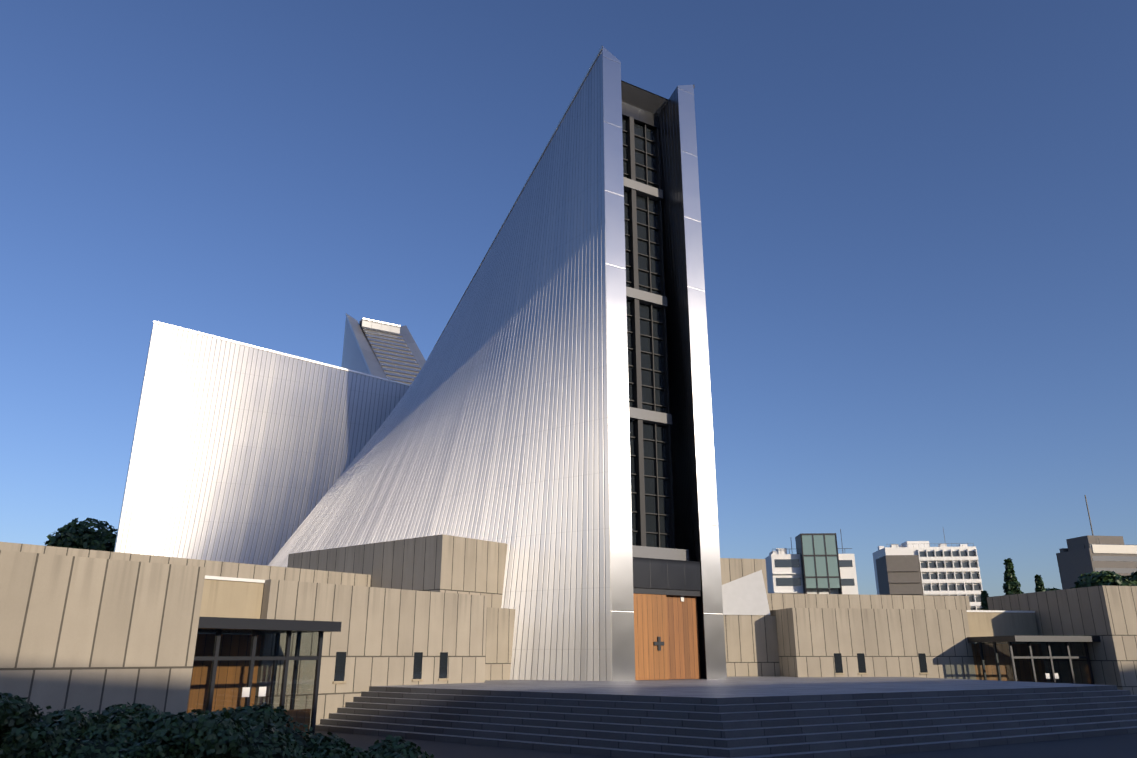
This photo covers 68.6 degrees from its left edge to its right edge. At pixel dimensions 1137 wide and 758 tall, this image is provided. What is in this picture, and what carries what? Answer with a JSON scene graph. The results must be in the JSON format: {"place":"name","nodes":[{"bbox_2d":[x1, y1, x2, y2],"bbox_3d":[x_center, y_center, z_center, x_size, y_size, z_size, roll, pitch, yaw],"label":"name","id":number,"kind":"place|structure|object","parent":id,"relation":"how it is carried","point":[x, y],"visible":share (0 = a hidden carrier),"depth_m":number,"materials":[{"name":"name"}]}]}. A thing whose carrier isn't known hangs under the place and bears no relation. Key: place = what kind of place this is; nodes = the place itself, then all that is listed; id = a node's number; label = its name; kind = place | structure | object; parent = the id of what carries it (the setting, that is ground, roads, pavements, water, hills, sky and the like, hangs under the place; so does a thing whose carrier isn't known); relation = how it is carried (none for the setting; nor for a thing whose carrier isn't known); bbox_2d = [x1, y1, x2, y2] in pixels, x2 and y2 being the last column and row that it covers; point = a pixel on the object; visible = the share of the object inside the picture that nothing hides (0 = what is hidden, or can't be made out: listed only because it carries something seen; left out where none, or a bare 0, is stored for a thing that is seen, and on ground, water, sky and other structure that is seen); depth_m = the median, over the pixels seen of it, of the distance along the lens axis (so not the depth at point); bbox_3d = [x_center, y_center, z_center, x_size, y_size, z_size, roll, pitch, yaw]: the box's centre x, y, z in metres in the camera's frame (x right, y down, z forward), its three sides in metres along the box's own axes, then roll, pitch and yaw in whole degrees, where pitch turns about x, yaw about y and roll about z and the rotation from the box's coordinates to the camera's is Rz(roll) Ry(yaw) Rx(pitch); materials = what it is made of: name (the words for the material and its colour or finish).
{"place":"outdoors","nodes":[
{"label":"outdoors","id":0,"kind":"place"},
{"bbox_2d":[0,0,1136,596],"label":"sky","id":1,"kind":"structure","parent":0,"point":[919,217],"materials":[{"name":"blue"}]},
{"bbox_2d":[309,731,1136,757],"bbox_3d":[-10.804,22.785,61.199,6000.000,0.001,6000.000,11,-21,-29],"label":"asphalt ground","id":2,"kind":"structure","parent":0,"point":[1119,746],"depth_m":21.50,"materials":[{"name":"grey asphalt"}]},
{"bbox_2d":[44,517,117,551],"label":"tree","id":3,"kind":"object","parent":2,"relation":"on","point":[79,535],"visible":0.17,"depth_m":66.51,"materials":[{"name":"green plant"}]},
{"bbox_2d":[0,692,433,757],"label":"hedge","id":4,"kind":"object","parent":2,"relation":"on","point":[134,731],"visible":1,"depth_m":9.62,"materials":[{"name":"green plant"}]},
{"bbox_2d":[0,534,514,738],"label":"annex","id":5,"kind":"object","parent":2,"relation":"on","point":[310,638],"visible":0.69,"depth_m":26.02,"materials":[{"name":"concrete"}]},
{"bbox_2d":[114,46,726,680],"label":"cathedral walls","id":6,"kind":"structure","parent":2,"relation":"on","point":[504,418],"depth_m":46.04,"materials":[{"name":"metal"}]},
{"bbox_2d":[360,80,668,384],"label":"roof","id":7,"kind":"structure","parent":6,"relation":"attached to","point":[396,358],"depth_m":77.29,"materials":[{"name":"grey metal"}]},
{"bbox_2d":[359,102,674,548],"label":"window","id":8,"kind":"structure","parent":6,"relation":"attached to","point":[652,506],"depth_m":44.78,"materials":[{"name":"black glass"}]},
{"bbox_2d":[315,676,1136,757],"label":"platform steps","id":9,"kind":"structure","parent":2,"relation":"on","point":[782,717],"depth_m":23.64,"materials":[{"name":"stone"}]},
{"bbox_2d":[632,545,701,679],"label":"entrance doors","id":10,"kind":"structure","parent":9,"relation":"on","point":[667,588],"depth_m":38.34,"materials":[{"name":"wood"}]},
{"bbox_2d":[765,529,857,593],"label":"background building","id":11,"kind":"structure","parent":2,"relation":"on","point":[817,563],"depth_m":146.18,"materials":[{"name":"white paint"}]},
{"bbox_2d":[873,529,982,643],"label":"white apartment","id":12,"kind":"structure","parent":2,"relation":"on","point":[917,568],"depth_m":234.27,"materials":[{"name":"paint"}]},
{"bbox_2d":[720,558,1136,694],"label":"annex","id":13,"kind":"object","parent":2,"relation":"on","point":[1085,635],"visible":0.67,"depth_m":44.06,"materials":[{"name":"concrete"}]},
{"bbox_2d":[980,590,992,643],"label":"conifer tree","id":14,"kind":"object","parent":2,"relation":"on","point":[983,601],"visible":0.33,"depth_m":117.39,"materials":[{"name":"green plant"}]},
{"bbox_2d":[1002,558,1023,594],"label":"conifer tree","id":15,"kind":"object","parent":2,"relation":"on","point":[1011,585],"visible":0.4,"depth_m":115.27,"materials":[{"name":"green plant"}]},
{"bbox_2d":[1034,574,1045,591],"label":"conifer tree","id":16,"kind":"object","parent":2,"relation":"on","point":[1039,584],"visible":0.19,"depth_m":117.18,"materials":[{"name":"green plant"}]},
{"bbox_2d":[1070,570,1136,588],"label":"tree","id":17,"kind":"object","parent":2,"relation":"on","point":[1105,578],"visible":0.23,"depth_m":121.49,"materials":[{"name":"green plant"}]},
{"bbox_2d":[1125,571,1136,584],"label":"tree","id":18,"kind":"object","parent":2,"relation":"on","point":[1132,577],"visible":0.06,"depth_m":124.35,"materials":[{"name":"green plant"}]},
{"bbox_2d":[1045,587,1061,590],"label":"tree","id":19,"kind":"object","parent":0,"point":[1049,589],"depth_m":125.59,"materials":[{"name":"green plant"}]},
{"bbox_2d":[1056,495,1136,588],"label":"dark building","id":20,"kind":"structure","parent":0,"point":[1077,557],"depth_m":250.51,"materials":[{"name":"grey concrete"}]}
]}

